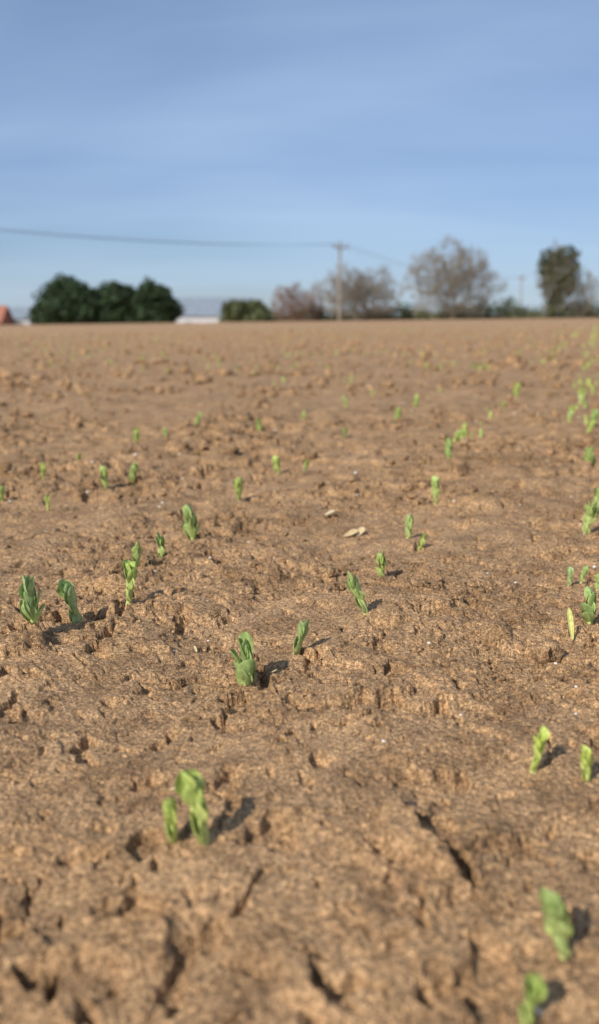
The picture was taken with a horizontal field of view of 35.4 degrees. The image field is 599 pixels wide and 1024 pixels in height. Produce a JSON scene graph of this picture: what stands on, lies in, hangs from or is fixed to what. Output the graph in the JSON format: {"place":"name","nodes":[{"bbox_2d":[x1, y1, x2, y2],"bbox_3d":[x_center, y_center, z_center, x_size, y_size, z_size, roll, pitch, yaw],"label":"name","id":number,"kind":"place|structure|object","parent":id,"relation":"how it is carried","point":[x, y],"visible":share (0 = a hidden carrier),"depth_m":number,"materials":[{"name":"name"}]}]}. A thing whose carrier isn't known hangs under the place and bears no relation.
{"place":"outdoors","nodes":[
{"label":"outdoors","id":0,"kind":"place"},
{"bbox_2d":[8,373,579,789],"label":"straw litter","id":1,"kind":"object","parent":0,"point":[195,648],"visible":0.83,"depth_m":0.87,"materials":[{"name":"beige plant"}]},
{"bbox_2d":[0,314,598,1023],"bbox_3d":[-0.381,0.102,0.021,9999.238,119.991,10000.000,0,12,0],"label":"ploughed field","id":2,"kind":"structure","parent":0,"point":[332,874],"depth_m":0.73,"materials":[{"name":"soil"}]},
{"bbox_2d":[0,485,4,500],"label":"pea seedling","id":3,"kind":"object","parent":2,"relation":"on","point":[2,490],"visible":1,"depth_m":1.63,"materials":[{"name":"green plant"}]},
{"bbox_2d":[0,309,12,324],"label":"walls","id":4,"kind":"structure","parent":2,"relation":"on","point":[7,320],"depth_m":143.23,"materials":[{"name":"brick"}]},
{"bbox_2d":[0,305,14,322],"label":"roof","id":5,"kind":"structure","parent":4,"relation":"on","point":[3,308],"depth_m":142.12,"materials":[{"name":"tile"}]},
{"bbox_2d":[13,319,33,324],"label":"walls","id":6,"kind":"structure","parent":2,"relation":"on","point":[21,322],"depth_m":146.55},
{"bbox_2d":[10,307,31,318],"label":"roof","id":7,"kind":"structure","parent":6,"relation":"on","point":[19,312],"depth_m":147.39,"materials":[{"name":"metal"}]},
{"bbox_2d":[19,574,45,624],"bbox_3d":[-0.247,0.082,0.868,0.023,0.051,0.020,0,12,0],"label":"pea seedling","id":8,"kind":"object","parent":2,"relation":"on","point":[29,610],"visible":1,"depth_m":0.86,"materials":[{"name":"green plant"}]},
{"bbox_2d":[40,462,45,478],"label":"pea seedling","id":9,"kind":"object","parent":2,"relation":"on","point":[43,468],"visible":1,"depth_m":1.80,"materials":[{"name":"green plant"}]},
{"bbox_2d":[45,493,49,510],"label":"pea seedling","id":10,"kind":"object","parent":2,"relation":"on","point":[47,498],"visible":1,"depth_m":1.57,"materials":[{"name":"green plant"}]},
{"bbox_2d":[25,272,107,324],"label":"evergreen tree","id":11,"kind":"object","parent":2,"relation":"on","point":[65,300],"visible":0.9,"depth_m":115.11,"materials":[{"name":"green plant"}]},
{"bbox_2d":[57,579,82,622],"bbox_3d":[-0.225,0.093,0.921,0.022,0.055,0.021,0,12,0],"label":"pea seedling","id":12,"kind":"object","parent":2,"relation":"on","point":[66,590],"visible":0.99,"depth_m":0.92,"materials":[{"name":"green plant"}]},
{"bbox_2d":[99,466,108,488],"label":"pea seedling","id":13,"kind":"object","parent":2,"relation":"on","point":[103,473],"visible":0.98,"depth_m":1.74,"materials":[{"name":"green plant"}]},
{"bbox_2d":[93,280,134,323],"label":"evergreen tree","id":14,"kind":"object","parent":2,"relation":"on","point":[116,295],"visible":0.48,"depth_m":116.43,"materials":[{"name":"green plant"}]},
{"bbox_2d":[122,559,137,605],"bbox_3d":[-0.175,0.074,0.975,0.014,0.051,0.019,0,12,0],"label":"pea seedling","id":15,"kind":"object","parent":2,"relation":"on","point":[130,570],"visible":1,"depth_m":0.97,"materials":[{"name":"green plant"}]},
{"bbox_2d":[129,462,137,482],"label":"pea seedling","id":16,"kind":"object","parent":2,"relation":"on","point":[133,471],"visible":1,"depth_m":1.80,"materials":[{"name":"green plant"}]},
{"bbox_2d":[132,427,139,441],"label":"pea seedling","id":17,"kind":"object","parent":2,"relation":"on","point":[135,435],"visible":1,"depth_m":2.28,"materials":[{"name":"green plant"}]},
{"bbox_2d":[132,541,141,566],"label":"pea seedling","id":18,"kind":"object","parent":2,"relation":"on","point":[136,550],"visible":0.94,"depth_m":1.16,"materials":[{"name":"green plant"}]},
{"bbox_2d":[125,276,185,322],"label":"evergreen tree","id":19,"kind":"object","parent":2,"relation":"on","point":[152,302],"visible":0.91,"depth_m":115.91,"materials":[{"name":"green plant"}]},
{"bbox_2d":[155,533,165,557],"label":"pea seedling","id":20,"kind":"object","parent":2,"relation":"on","point":[160,541],"visible":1,"depth_m":1.21,"materials":[{"name":"green plant"}]},
{"bbox_2d":[162,428,167,435],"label":"pea seedling","id":21,"kind":"object","parent":2,"relation":"on","point":[164,431],"visible":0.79,"depth_m":2.47,"materials":[{"name":"green plant"}]},
{"bbox_2d":[162,797,176,843],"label":"pea seedling","id":22,"kind":"object","parent":2,"relation":"on","point":[169,809],"visible":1,"depth_m":0.52,"materials":[{"name":"green plant"}]},
{"bbox_2d":[182,504,200,539],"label":"pea seedling","id":23,"kind":"object","parent":2,"relation":"on","point":[190,529],"visible":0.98,"depth_m":1.30,"materials":[{"name":"green plant"}]},
{"bbox_2d":[175,769,209,844],"bbox_3d":[-0.059,0.165,0.519,0.018,0.050,0.017,0,12,0],"label":"pea seedling","id":24,"kind":"object","parent":2,"relation":"on","point":[189,786],"visible":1,"depth_m":0.52,"materials":[{"name":"green plant"}]},
{"bbox_2d":[194,412,201,424],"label":"pea seedling","id":25,"kind":"object","parent":2,"relation":"on","point":[198,418],"visible":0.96,"depth_m":2.63,"materials":[{"name":"green plant"}]},
{"bbox_2d":[175,297,251,322],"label":"metal roof barn","id":26,"kind":"structure","parent":2,"relation":"on","point":[202,309],"depth_m":143.86,"materials":[{"name":"white metal"}]},
{"bbox_2d":[233,476,242,500],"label":"pea seedling","id":27,"kind":"object","parent":2,"relation":"on","point":[237,484],"visible":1,"depth_m":1.59,"materials":[{"name":"green plant"}]},
{"bbox_2d":[230,631,255,686],"bbox_3d":[-0.046,0.124,0.777,0.020,0.052,0.020,9,15,37],"label":"pea seedling","id":28,"kind":"object","parent":2,"relation":"on","point":[245,665],"visible":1,"depth_m":0.77,"materials":[{"name":"green plant"}]},
{"bbox_2d":[218,298,276,321],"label":"evergreen shrub","id":29,"kind":"object","parent":2,"relation":"on","point":[250,310],"visible":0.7,"depth_m":121.57,"materials":[{"name":"green plant"}]},
{"bbox_2d":[272,455,279,473],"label":"pea seedling","id":30,"kind":"object","parent":2,"relation":"on","point":[276,463],"visible":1,"depth_m":1.84,"materials":[{"name":"green plant"}]},
{"bbox_2d":[270,282,312,321],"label":"bare tree","id":31,"kind":"object","parent":2,"relation":"on","point":[289,306],"visible":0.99,"depth_m":120.70,"materials":[{"name":"brown plant"}]},
{"bbox_2d":[0,359,598,529],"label":"soil clods","id":32,"kind":"object","parent":2,"relation":"on","point":[468,497],"visible":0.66,"depth_m":2.45,"materials":[{"name":"brown soil"}]},
{"bbox_2d":[0,325,598,396],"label":"soil clods","id":33,"kind":"object","parent":2,"relation":"on","point":[511,358],"visible":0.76,"depth_m":6.87,"materials":[{"name":"brown soil"}]},
{"bbox_2d":[0,429,598,1023],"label":"soil clods","id":34,"kind":"object","parent":2,"relation":"on","point":[542,653],"visible":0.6,"depth_m":1.02,"materials":[{"name":"brown soil"}]},
{"bbox_2d":[0,407,598,1023],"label":"soil crumbs","id":35,"kind":"object","parent":2,"relation":"on","point":[364,643],"visible":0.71,"depth_m":1.02,"materials":[{"name":"brown soil"}]},
{"bbox_2d":[293,619,308,653],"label":"pea seedling","id":36,"kind":"object","parent":2,"relation":"on","point":[303,629],"visible":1,"depth_m":0.84,"materials":[{"name":"green plant"}]},
{"bbox_2d":[5,396,596,1017],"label":"pale pebbles","id":37,"kind":"object","parent":2,"relation":"on","point":[537,1010],"visible":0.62,"depth_m":1.20,"materials":[{"name":"stone"}]},
{"bbox_2d":[4,324,598,441],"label":"pea seedling rows","id":38,"kind":"object","parent":2,"relation":"on","point":[582,391],"visible":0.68,"depth_m":5.30,"materials":[{"name":"green plant"}]},
{"bbox_2d":[304,459,308,471],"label":"pea seedling","id":39,"kind":"object","parent":2,"relation":"on","point":[306,462],"visible":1,"depth_m":1.84,"materials":[{"name":"green plant"}]},
{"bbox_2d":[303,284,325,320],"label":"bare tree","id":40,"kind":"object","parent":2,"relation":"on","point":[314,308],"visible":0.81,"depth_m":124.84,"materials":[{"name":"brown plant"}]},
{"bbox_2d":[332,241,348,320],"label":"utility pole","id":41,"kind":"object","parent":2,"relation":"on","point":[339,290],"visible":0.88,"depth_m":114.60,"materials":[{"name":"wood"}]},
{"bbox_2d":[5,229,339,244],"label":"overhead wires","id":42,"kind":"object","parent":41,"relation":"attached to","point":[18,231],"visible":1,"depth_m":88.97,"materials":[{"name":"black metal"}]},
{"bbox_2d":[343,427,346,438],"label":"pea seedling","id":43,"kind":"object","parent":2,"relation":"on","point":[344,433],"visible":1,"depth_m":2.37,"materials":[{"name":"green plant"}]},
{"bbox_2d":[344,529,357,536],"bbox_3d":[0.073,0.030,1.335,0.020,0.009,0.012,0,12,0],"label":"dry leaf scrap","id":44,"kind":"object","parent":2,"relation":"on","point":[351,532],"visible":1,"depth_m":1.34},
{"bbox_2d":[346,571,367,614],"bbox_3d":[0.057,0.080,0.919,0.023,0.048,0.017,0,12,0],"label":"pea seedling","id":45,"kind":"object","parent":2,"relation":"on","point":[353,585],"visible":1,"depth_m":0.92,"materials":[{"name":"green plant"}]},
{"bbox_2d":[311,261,404,320],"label":"bare tree","id":46,"kind":"object","parent":2,"relation":"on","point":[355,294],"visible":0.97,"depth_m":119.80,"materials":[{"name":"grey plant"}]},
{"bbox_2d":[356,527,364,535],"bbox_3d":[0.087,0.028,1.340,0.016,0.011,0.011,-9,15,-38],"label":"dry leaf scrap","id":47,"kind":"object","parent":2,"relation":"on","point":[361,530],"visible":1,"depth_m":1.34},
{"bbox_2d":[375,549,385,576],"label":"pea seedling","id":48,"kind":"object","parent":2,"relation":"on","point":[381,560],"visible":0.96,"depth_m":1.08,"materials":[{"name":"green plant"}]},
{"bbox_2d":[394,406,401,419],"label":"pea seedling","id":49,"kind":"object","parent":2,"relation":"on","point":[397,413],"visible":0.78,"depth_m":2.76,"materials":[{"name":"green plant"}]},
{"bbox_2d":[405,514,413,537],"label":"pea seedling","id":50,"kind":"object","parent":2,"relation":"on","point":[409,520],"visible":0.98,"depth_m":1.28,"materials":[{"name":"green plant"}]},
{"bbox_2d":[413,394,418,406],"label":"pea seedling","id":51,"kind":"object","parent":2,"relation":"on","point":[416,400],"visible":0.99,"depth_m":3.18,"materials":[{"name":"green plant"}]},
{"bbox_2d":[239,296,598,321],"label":"hedge","id":52,"kind":"object","parent":2,"relation":"on","point":[406,312],"visible":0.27,"depth_m":126.87,"materials":[{"name":"green plant"}]},
{"bbox_2d":[417,533,426,551],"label":"pea seedling","id":53,"kind":"object","parent":2,"relation":"on","point":[422,541],"visible":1,"depth_m":1.23,"materials":[{"name":"green plant"}]},
{"bbox_2d":[431,476,439,503],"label":"pea seedling","id":54,"kind":"object","parent":2,"relation":"on","point":[435,491],"visible":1,"depth_m":1.50,"materials":[{"name":"green plant"}]},
{"bbox_2d":[444,437,452,458],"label":"pea seedling","id":55,"kind":"object","parent":2,"relation":"on","point":[448,448],"visible":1,"depth_m":1.92,"materials":[{"name":"green plant"}]},
{"bbox_2d":[397,234,507,319],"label":"bare tree","id":56,"kind":"object","parent":2,"relation":"on","point":[458,282],"visible":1,"depth_m":115.64,"materials":[{"name":"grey plant"}]},
{"bbox_2d":[459,429,464,439],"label":"pea seedling","id":57,"kind":"object","parent":2,"relation":"on","point":[462,433],"visible":0.78,"depth_m":2.28,"materials":[{"name":"green plant"}]},
{"bbox_2d":[513,382,519,397],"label":"pea seedling","id":58,"kind":"object","parent":2,"relation":"on","point":[516,389],"visible":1,"depth_m":3.37,"materials":[{"name":"green plant"}]},
{"bbox_2d":[520,276,525,317],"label":"utility pole","id":59,"kind":"object","parent":2,"relation":"on","point":[521,291],"visible":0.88,"depth_m":219.99,"materials":[{"name":"grey wood"}]},
{"bbox_2d":[336,244,525,278],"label":"overhead wires","id":60,"kind":"object","parent":59,"relation":"attached to","point":[403,262],"visible":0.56,"depth_m":130.16,"materials":[{"name":"black metal"}]},
{"bbox_2d":[518,973,547,1023],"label":"pea seedling","id":61,"kind":"object","parent":2,"relation":"on","point":[535,990],"visible":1,"depth_m":0.39,"materials":[{"name":"green plant"}]},
{"bbox_2d":[529,726,549,772],"bbox_3d":[0.156,0.157,0.614,0.011,0.036,0.012,0,12,0],"label":"pea seedling","id":62,"kind":"object","parent":2,"relation":"on","point":[540,743],"visible":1,"depth_m":0.61,"materials":[{"name":"green plant"}]},
{"bbox_2d":[537,887,572,959],"bbox_3d":[0.117,0.189,0.428,0.017,0.041,0.013,-4,12,-18],"label":"pea seedling","id":63,"kind":"object","parent":2,"relation":"on","point":[557,925],"visible":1,"depth_m":0.42,"materials":[{"name":"green plant"}]},
{"bbox_2d":[533,239,582,317],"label":"ivy clad tree","id":64,"kind":"object","parent":2,"relation":"on","point":[556,276],"visible":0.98,"depth_m":116.02,"materials":[{"name":"green plant"}]},
{"bbox_2d":[567,608,573,639],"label":"yellow shoot","id":65,"kind":"object","parent":2,"relation":"on","point":[570,621],"visible":1,"depth_m":0.87,"materials":[{"name":"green plant"}]},
{"bbox_2d":[567,566,573,585],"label":"pea seedling","id":66,"kind":"object","parent":2,"relation":"on","point":[570,570],"visible":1,"depth_m":1.06,"materials":[{"name":"green plant"}]},
{"bbox_2d":[561,266,598,317],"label":"bare tree","id":67,"kind":"object","parent":2,"relation":"on","point":[584,293],"visible":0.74,"depth_m":118.61,"materials":[{"name":"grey plant"}]},
{"bbox_2d":[580,566,588,582],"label":"pea seedling","id":68,"kind":"object","parent":2,"relation":"on","point":[585,569],"visible":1,"depth_m":1.06,"materials":[{"name":"green plant"}]},
{"bbox_2d":[580,744,594,781],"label":"pea seedling","id":69,"kind":"object","parent":2,"relation":"on","point":[587,761],"visible":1,"depth_m":0.60,"materials":[{"name":"green plant"}]},
{"bbox_2d":[580,586,596,624],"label":"pea seedling","id":70,"kind":"object","parent":2,"relation":"on","point":[588,607],"visible":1,"depth_m":0.90,"materials":[{"name":"green plant"}]},
{"bbox_2d":[583,446,593,465],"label":"pea seedling","id":71,"kind":"object","parent":2,"relation":"on","point":[588,455],"visible":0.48,"depth_m":1.89,"materials":[{"name":"green plant"}]},
{"bbox_2d":[582,500,598,533],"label":"pea seedling","id":72,"kind":"object","parent":2,"relation":"on","point":[589,515],"visible":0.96,"depth_m":1.29,"materials":[{"name":"green plant"}]},
{"bbox_2d":[589,409,597,426],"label":"pea seedling","id":73,"kind":"object","parent":2,"relation":"on","point":[594,416],"visible":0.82,"depth_m":2.52,"materials":[{"name":"green plant"}]},
{"bbox_2d":[592,487,598,518],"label":"pea seedling","id":74,"kind":"object","parent":2,"relation":"on","point":[596,496],"visible":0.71,"depth_m":1.37,"materials":[{"name":"green plant"}]},
{"bbox_2d":[594,573,598,590],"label":"pea seedling","id":75,"kind":"object","parent":2,"relation":"on","point":[596,585],"visible":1,"depth_m":1.04,"materials":[{"name":"green plant"}]},
{"bbox_2d":[0,0,598,316],"label":"sky","id":76,"kind":"structure","parent":0,"point":[389,129],"materials":[{"name":"blue"}]}
]}

